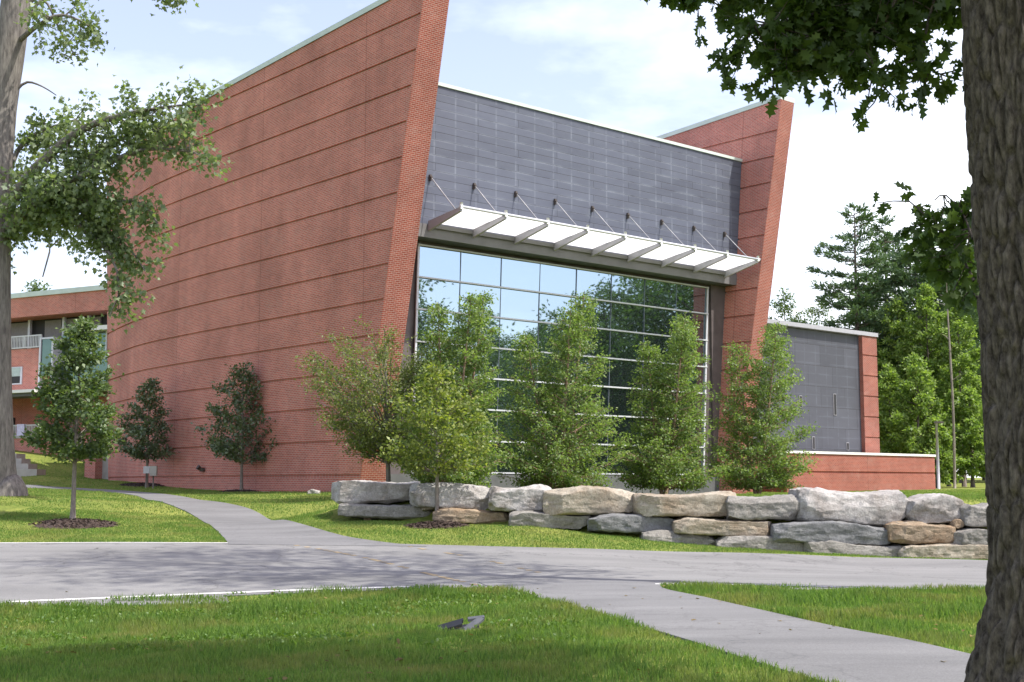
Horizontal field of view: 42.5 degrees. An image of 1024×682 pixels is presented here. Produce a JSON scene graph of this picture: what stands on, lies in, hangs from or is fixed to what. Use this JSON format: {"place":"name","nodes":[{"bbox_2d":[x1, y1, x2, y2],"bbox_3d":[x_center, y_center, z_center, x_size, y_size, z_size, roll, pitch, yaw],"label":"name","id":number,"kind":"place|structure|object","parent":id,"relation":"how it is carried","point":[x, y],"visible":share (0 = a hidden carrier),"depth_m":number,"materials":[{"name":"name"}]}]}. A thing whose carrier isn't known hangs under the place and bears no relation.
{"place":"outdoors","nodes":[
{"label":"outdoors","id":0,"kind":"place"},
{"bbox_2d":[16,424,26,435],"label":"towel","id":1,"kind":"object","parent":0,"point":[20,428],"visible":0.83,"depth_m":76.40,"materials":[{"name":"white fabric"}]},
{"bbox_2d":[26,485,426,546],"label":"path","id":2,"kind":"structure","parent":0,"point":[232,524],"depth_m":31.85,"materials":[{"name":"concrete"}]},
{"bbox_2d":[0,0,981,477],"label":"sky","id":3,"kind":"structure","parent":0,"point":[632,65],"materials":[{"name":"white"}]},
{"bbox_2d":[0,450,986,681],"bbox_3d":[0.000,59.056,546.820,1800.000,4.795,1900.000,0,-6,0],"label":"ground","id":4,"kind":"structure","parent":0,"point":[979,482],"depth_m":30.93,"materials":[{"name":"green plant"}]},
{"bbox_2d":[15,453,45,476],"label":"stone steps","id":5,"kind":"structure","parent":4,"relation":"on","point":[24,467],"depth_m":62.33,"materials":[{"name":"concrete"}]},
{"bbox_2d":[21,279,52,291],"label":"woodland tree","id":6,"kind":"object","parent":4,"relation":"on","point":[34,287],"visible":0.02,"depth_m":111.01,"materials":[{"name":"green plant"}]},
{"bbox_2d":[11,285,107,478],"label":"brick wing","id":7,"kind":"structure","parent":4,"relation":"on","point":[38,318],"depth_m":76.54,"materials":[{"name":"red brick"}]},
{"bbox_2d":[12,367,22,384],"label":"window","id":8,"kind":"structure","parent":7,"relation":"in","point":[17,372],"depth_m":76.94,"materials":[{"name":"white glass"}]},
{"bbox_2d":[11,322,27,341],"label":"window","id":9,"kind":"structure","parent":7,"relation":"in","point":[17,329],"depth_m":79.30,"materials":[{"name":"grey glass"}]},
{"bbox_2d":[44,320,61,337],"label":"window","id":10,"kind":"structure","parent":7,"relation":"in","point":[50,331],"depth_m":77.94,"materials":[{"name":"grey glass"}]},
{"bbox_2d":[66,318,86,327],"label":"window","id":11,"kind":"structure","parent":7,"relation":"in","point":[68,321],"depth_m":77.33,"materials":[{"name":"grey glass"}]},
{"bbox_2d":[92,316,101,324],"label":"window","id":12,"kind":"structure","parent":7,"relation":"in","point":[99,318],"depth_m":76.27,"materials":[{"name":"grey glass"}]},
{"bbox_2d":[13,314,125,519],"bbox_3d":[-10.983,1.948,32.952,2.799,5.267,2.771,0,-6,0],"label":"maple tree","id":13,"kind":"object","parent":4,"relation":"on","point":[73,447],"visible":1,"depth_m":32.60,"materials":[{"name":"green plant"}]},
{"bbox_2d":[28,518,117,528],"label":"mulch","id":14,"kind":"object","parent":4,"relation":"on","point":[74,523],"visible":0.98,"depth_m":31.54,"materials":[{"name":"brown plant"}]},
{"bbox_2d":[0,0,235,495],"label":"maple tree","id":15,"kind":"object","parent":4,"relation":"on","point":[79,202],"visible":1,"depth_m":38.24,"materials":[{"name":"green plant"}]},
{"bbox_2d":[120,482,163,486],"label":"mulch","id":16,"kind":"object","parent":4,"relation":"on","point":[134,484],"visible":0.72,"depth_m":58.75,"materials":[{"name":"brown plant"}]},
{"bbox_2d":[110,377,179,486],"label":"hornbeam tree","id":17,"kind":"object","parent":4,"relation":"on","point":[152,447],"visible":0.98,"depth_m":57.67,"materials":[{"name":"green plant"}]},
{"bbox_2d":[143,466,157,487],"bbox_3d":[-15.590,5.952,56.689,0.571,1.152,0.163,0,-6,0],"label":"utility cabinet","id":18,"kind":"object","parent":4,"relation":"on","point":[152,470],"visible":0.84,"depth_m":56.66,"materials":[{"name":"grey metal"}]},
{"bbox_2d":[190,361,277,489],"bbox_3d":[-11.066,3.471,52.848,3.441,5.368,4.425,6,-9,-44],"label":"hornbeam tree","id":19,"kind":"object","parent":4,"relation":"on","point":[221,446],"visible":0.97,"depth_m":52.64,"materials":[{"name":"green plant"}]},
{"bbox_2d":[220,489,258,492],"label":"mulch","id":20,"kind":"object","parent":4,"relation":"on","point":[241,490],"visible":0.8,"depth_m":52.20,"materials":[{"name":"brown plant"}]},
{"bbox_2d":[0,584,591,651],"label":"weeds","id":21,"kind":"object","parent":4,"relation":"on","point":[342,633],"visible":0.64,"depth_m":16.00,"materials":[{"name":"green plant"}]},
{"bbox_2d":[307,489,319,493],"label":"stone","id":22,"kind":"object","parent":4,"relation":"on","point":[313,491],"visible":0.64,"depth_m":46.63,"materials":[{"name":"white stone"}]},
{"bbox_2d":[290,314,479,481],"bbox_3d":[-3.989,2.223,42.233,6.161,5.786,6.121,0,-6,0],"label":"zelkova tree","id":23,"kind":"object","parent":4,"relation":"on","point":[370,439],"visible":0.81,"depth_m":41.25,"materials":[{"name":"green plant"}]},
{"bbox_2d":[338,503,431,519],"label":"boulder","id":24,"kind":"object","parent":4,"relation":"on","point":[384,511],"visible":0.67,"depth_m":32.31,"materials":[{"name":"grey stone"}]},
{"bbox_2d":[331,480,419,503],"bbox_3d":[-3.457,3.852,33.495,2.277,0.631,1.554,0,-6,0],"label":"boulder","id":25,"kind":"object","parent":24,"relation":"on","point":[360,491],"visible":0.8,"depth_m":32.76,"materials":[{"name":"white stone"}]},
{"bbox_2d":[421,507,434,510],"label":"boulder","id":26,"kind":"object","parent":4,"relation":"on","point":[425,509],"visible":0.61,"depth_m":32.02,"materials":[{"name":"beige stone"}]},
{"bbox_2d":[403,520,468,528],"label":"mulch","id":27,"kind":"object","parent":4,"relation":"on","point":[439,524],"visible":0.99,"depth_m":30.75,"materials":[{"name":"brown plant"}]},
{"bbox_2d":[376,358,501,520],"bbox_3d":[-1.764,2.473,32.101,3.025,4.070,2.960,0,-6,0],"label":"maple tree","id":28,"kind":"object","parent":4,"relation":"on","point":[417,460],"visible":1,"depth_m":31.79,"materials":[{"name":"green plant"}]},
{"bbox_2d":[391,289,511,486],"bbox_3d":[-1.877,1.624,40.561,3.805,6.566,4.303,0,-6,0],"label":"birch tree","id":29,"kind":"object","parent":4,"relation":"on","point":[475,318],"visible":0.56,"depth_m":40.17,"materials":[{"name":"green plant"}]},
{"bbox_2d":[437,615,484,629],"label":"rock","id":30,"kind":"object","parent":4,"relation":"on","point":[478,620],"visible":0.66,"depth_m":15.61,"materials":[{"name":"grey stone"}]},
{"bbox_2d":[432,508,508,523],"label":"boulder","id":31,"kind":"object","parent":4,"relation":"on","point":[473,516],"visible":0.76,"depth_m":31.45,"materials":[{"name":"brown stone"}]},
{"bbox_2d":[409,482,489,509],"bbox_3d":[-1.511,3.839,32.564,2.042,0.683,1.445,0,-6,0],"label":"boulder","id":32,"kind":"object","parent":31,"relation":"on","point":[460,495],"visible":0.82,"depth_m":31.89,"materials":[{"name":"white stone"}]},
{"bbox_2d":[107,0,879,493],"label":"auditorium building","id":33,"kind":"structure","parent":4,"relation":"on","point":[379,174],"depth_m":54.91,"materials":[{"name":"red brick"}]},
{"bbox_2d":[196,465,204,471],"bbox_3d":[-13.335,5.433,56.203,0.319,0.287,0.300,5,-8,-41],"label":"wall light","id":34,"kind":"object","parent":33,"relation":"attached to","point":[199,468],"visible":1,"depth_m":56.15,"materials":[{"name":"black metal"}]},
{"bbox_2d":[812,436,814,448],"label":"slit window","id":35,"kind":"structure","parent":33,"relation":"in","point":[813,438],"depth_m":76.54,"materials":[{"name":"grey glass"}]},
{"bbox_2d":[833,394,836,414],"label":"slit window","id":36,"kind":"structure","parent":33,"relation":"in","point":[834,395],"depth_m":78.22,"materials":[{"name":"grey metal"}]},
{"bbox_2d":[25,585,974,681],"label":"fallen leaves","id":37,"kind":"object","parent":4,"relation":"on","point":[399,659],"visible":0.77,"depth_m":13.16,"materials":[{"name":"brown plant"}]},
{"bbox_2d":[508,510,590,529],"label":"boulder","id":38,"kind":"object","parent":4,"relation":"on","point":[533,518],"visible":0.78,"depth_m":30.73,"materials":[{"name":"grey stone"}]},
{"bbox_2d":[488,484,550,511],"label":"boulder","id":39,"kind":"object","parent":38,"relation":"on","point":[527,498],"visible":0.78,"depth_m":31.18,"materials":[{"name":"white stone"}]},
{"bbox_2d":[542,486,634,515],"bbox_3d":[1.841,3.803,31.326,2.264,0.722,1.460,0,-6,0],"label":"boulder","id":40,"kind":"object","parent":38,"relation":"on","point":[588,500],"visible":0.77,"depth_m":30.64,"materials":[{"name":"beige stone"}]},
{"bbox_2d":[486,287,638,488],"bbox_3d":[1.425,1.629,42.356,5.195,6.976,4.256,0,-6,0],"label":"birch tree","id":41,"kind":"object","parent":4,"relation":"on","point":[562,473],"visible":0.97,"depth_m":42.12,"materials":[{"name":"green plant"}]},
{"bbox_2d":[587,513,673,533],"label":"boulder","id":42,"kind":"object","parent":4,"relation":"on","point":[625,523],"visible":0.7,"depth_m":30.15,"materials":[{"name":"grey stone"}]},
{"bbox_2d":[604,311,731,493],"bbox_3d":[4.977,2.133,45.077,4.456,6.580,4.352,-5,-8,39],"label":"birch tree","id":43,"kind":"object","parent":4,"relation":"on","point":[660,472],"visible":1,"depth_m":44.71,"materials":[{"name":"green plant"}]},
{"bbox_2d":[639,530,714,545],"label":"boulder","id":44,"kind":"object","parent":4,"relation":"on","point":[662,535],"visible":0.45,"depth_m":29.79,"materials":[{"name":"grey stone"}]},
{"bbox_2d":[695,321,821,493],"bbox_3d":[8.942,2.436,47.885,4.749,6.551,4.688,0,-6,0],"label":"birch tree","id":45,"kind":"object","parent":4,"relation":"on","point":[766,475],"visible":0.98,"depth_m":47.49,"materials":[{"name":"green plant"}]},
{"bbox_2d":[715,535,803,551],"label":"boulder","id":46,"kind":"object","parent":4,"relation":"on","point":[763,542],"visible":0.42,"depth_m":29.43,"materials":[{"name":"grey stone"}]},
{"bbox_2d":[672,516,770,535],"bbox_3d":[4.812,4.259,30.273,2.311,0.486,1.246,0,-6,0],"label":"boulder","id":47,"kind":"object","parent":46,"relation":"on","point":[707,526],"visible":0.85,"depth_m":29.68,"materials":[{"name":"beige stone"}]},
{"bbox_2d":[632,491,736,517],"bbox_3d":[3.983,3.808,30.721,2.377,0.621,1.453,0,-6,0],"label":"boulder","id":48,"kind":"object","parent":47,"relation":"on","point":[708,504],"visible":0.81,"depth_m":30.03,"materials":[{"name":"beige stone"}]},
{"bbox_2d":[723,494,799,520],"bbox_3d":[5.735,3.839,30.329,1.750,0.615,1.253,0,-6,0],"label":"boulder","id":49,"kind":"object","parent":47,"relation":"on","point":[774,507],"visible":0.88,"depth_m":29.74,"materials":[{"name":"grey stone"}]},
{"bbox_2d":[768,284,809,321],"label":"woodland tree","id":50,"kind":"object","parent":4,"relation":"on","point":[785,298],"visible":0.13,"depth_m":119.11,"materials":[{"name":"green plant"}]},
{"bbox_2d":[800,297,834,326],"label":"woodland tree","id":51,"kind":"object","parent":4,"relation":"on","point":[813,311],"visible":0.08,"depth_m":122.96,"materials":[{"name":"green plant"}]},
{"bbox_2d":[640,0,1023,681],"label":"oak tree","id":52,"kind":"object","parent":4,"relation":"on","point":[824,40],"visible":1,"depth_m":7.54,"materials":[{"name":"green plant"}]},
{"bbox_2d":[746,451,935,491],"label":"brick wall","id":53,"kind":"structure","parent":4,"relation":"on","point":[846,471],"depth_m":73.39,"materials":[{"name":"red brick"}]},
{"bbox_2d":[791,199,911,407],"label":"pine tree","id":54,"kind":"object","parent":4,"relation":"on","point":[857,316],"visible":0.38,"depth_m":100.45,"materials":[{"name":"green plant"}]},
{"bbox_2d":[803,540,901,556],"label":"boulder","id":55,"kind":"object","parent":4,"relation":"on","point":[832,546],"visible":0.52,"depth_m":29.15,"materials":[{"name":"grey stone"}]},
{"bbox_2d":[770,521,890,544],"bbox_3d":[7.189,4.356,29.873,2.727,0.605,1.252,0,-6,0],"label":"boulder","id":56,"kind":"object","parent":55,"relation":"on","point":[802,532],"visible":0.77,"depth_m":29.29,"materials":[{"name":"grey stone"}]},
{"bbox_2d":[788,487,907,526],"bbox_3d":[7.711,3.829,30.369,2.501,0.927,1.756,0,-6,0],"label":"boulder","id":57,"kind":"object","parent":56,"relation":"on","point":[880,508],"visible":0.77,"depth_m":29.58,"materials":[{"name":"white stone"}]},
{"bbox_2d":[833,213,931,345],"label":"pine tree","id":58,"kind":"object","parent":4,"relation":"on","point":[887,239],"visible":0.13,"depth_m":105.77,"materials":[{"name":"green plant"}]},
{"bbox_2d":[876,338,897,440],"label":"woodland tree","id":59,"kind":"object","parent":4,"relation":"on","point":[878,356],"visible":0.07,"depth_m":97.06,"materials":[{"name":"green plant"}]},
{"bbox_2d":[878,362,915,453],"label":"woodland tree","id":60,"kind":"object","parent":4,"relation":"on","point":[889,376],"visible":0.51,"depth_m":91.55,"materials":[{"name":"green plant"}]},
{"bbox_2d":[877,295,925,415],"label":"woodland tree","id":61,"kind":"object","parent":4,"relation":"on","point":[897,325],"visible":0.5,"depth_m":96.23,"materials":[{"name":"green plant"}]},
{"bbox_2d":[880,352,952,456],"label":"woodland tree","id":62,"kind":"object","parent":4,"relation":"on","point":[926,384],"visible":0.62,"depth_m":89.75,"materials":[{"name":"green plant"}]},
{"bbox_2d":[893,282,951,416],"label":"woodland tree","id":63,"kind":"object","parent":4,"relation":"on","point":[926,303],"visible":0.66,"depth_m":94.35,"materials":[{"name":"green plant"}]},
{"bbox_2d":[868,230,977,419],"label":"pine tree","id":64,"kind":"object","parent":4,"relation":"on","point":[915,280],"visible":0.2,"depth_m":98.10,"materials":[{"name":"green plant"}]},
{"bbox_2d":[934,421,943,488],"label":"light pole","id":65,"kind":"object","parent":4,"relation":"on","point":[937,456],"visible":0.82,"depth_m":81.66,"materials":[{"name":"grey metal"}]},
{"bbox_2d":[907,414,971,487],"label":"woodland tree","id":66,"kind":"object","parent":4,"relation":"on","point":[928,445],"visible":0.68,"depth_m":85.27,"materials":[{"name":"green plant"}]},
{"bbox_2d":[897,543,987,559],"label":"boulder","id":67,"kind":"object","parent":4,"relation":"on","point":[954,550],"visible":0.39,"depth_m":28.79,"materials":[{"name":"beige stone"}]},
{"bbox_2d":[883,520,955,543],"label":"boulder","id":68,"kind":"object","parent":67,"relation":"on","point":[914,532],"visible":0.84,"depth_m":29.05,"materials":[{"name":"brown stone"}]},
{"bbox_2d":[902,493,963,523],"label":"boulder","id":69,"kind":"object","parent":68,"relation":"on","point":[932,508],"visible":0.73,"depth_m":29.30,"materials":[{"name":"white stone"}]},
{"bbox_2d":[952,527,987,544],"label":"boulder","id":70,"kind":"object","parent":67,"relation":"on","point":[971,535],"visible":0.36,"depth_m":28.86,"materials":[{"name":"grey stone"}]},
{"bbox_2d":[947,519,963,528],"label":"boulder","id":71,"kind":"object","parent":70,"relation":"on","point":[957,523],"visible":0.77,"depth_m":29.14,"materials":[{"name":"brown stone"}]},
{"bbox_2d":[959,503,987,526],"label":"boulder","id":72,"kind":"object","parent":70,"relation":"on","point":[973,515],"visible":0.43,"depth_m":29.10,"materials":[{"name":"grey stone"}]},
{"bbox_2d":[905,200,980,482],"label":"pine tree","id":73,"kind":"object","parent":4,"relation":"on","point":[975,318],"visible":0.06,"depth_m":107.50,"materials":[{"name":"green plant"}]},
{"bbox_2d":[915,346,978,485],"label":"woodland tree","id":74,"kind":"object","parent":4,"relation":"on","point":[924,417],"visible":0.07,"depth_m":94.84,"materials":[{"name":"green plant"}]},
{"bbox_2d":[939,283,964,487],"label":"bare tree","id":75,"kind":"object","parent":4,"relation":"on","point":[953,430],"visible":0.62,"depth_m":83.92,"materials":[{"name":"brown plant"}]},
{"bbox_2d":[927,365,984,480],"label":"woodland tree","id":76,"kind":"object","parent":4,"relation":"on","point":[956,424],"depth_m":120.96,"materials":[{"name":"green plant"}]},
{"bbox_2d":[931,307,981,486],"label":"woodland tree","id":77,"kind":"object","parent":4,"relation":"on","point":[966,359],"visible":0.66,"depth_m":92.05,"materials":[{"name":"green plant"}]},
{"bbox_2d":[943,385,985,487],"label":"woodland tree","id":78,"kind":"object","parent":4,"relation":"on","point":[969,441],"visible":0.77,"depth_m":87.27,"materials":[{"name":"green plant"}]},
{"bbox_2d":[962,242,981,394],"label":"pine tree","id":79,"kind":"object","parent":4,"relation":"on","point":[977,330],"depth_m":111.49,"materials":[{"name":"green plant"}]},
{"bbox_2d":[0,542,987,605],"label":"road","id":80,"kind":"structure","parent":0,"point":[36,571],"depth_m":23.61,"materials":[{"name":"grey asphalt"}]},
{"bbox_2d":[0,542,227,542],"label":"road marking","id":81,"kind":"object","parent":80,"relation":"on","point":[117,542],"visible":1,"depth_m":27.68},
{"bbox_2d":[11,586,409,601],"bbox_3d":[-4.369,3.724,19.421,5.791,0.120,0.355,1,-6,-13],"label":"road marking","id":82,"kind":"object","parent":80,"relation":"on","point":[195,594],"visible":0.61,"depth_m":19.45,"materials":[{"name":"white paint"}]},
{"bbox_2d":[295,545,477,584],"bbox_3d":[-2.355,3.995,23.823,0.487,0.285,8.073,3,-7,-29],"label":"road marking","id":83,"kind":"object","parent":80,"relation":"on","point":[401,566],"visible":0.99,"depth_m":23.15,"materials":[{"name":"paint"}]},
{"bbox_2d":[409,546,500,562],"bbox_3d":[-0.305,4.030,24.033,0.548,0.252,7.430,3,-7,-26],"label":"road marking","id":84,"kind":"object","parent":80,"relation":"on","point":[453,553],"visible":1,"depth_m":26.06,"materials":[{"name":"paint"}]},
{"bbox_2d":[655,583,933,588],"bbox_3d":[4.558,3.741,20.098,4.724,0.024,0.371,-1,-6,10],"label":"road marking","id":85,"kind":"object","parent":80,"relation":"on","point":[803,585],"visible":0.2,"depth_m":20.08,"materials":[{"name":"paint"}]},
{"bbox_2d":[479,580,969,681],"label":"path","id":86,"kind":"structure","parent":0,"point":[836,652],"depth_m":13.82,"materials":[{"name":"concrete"}]}
]}

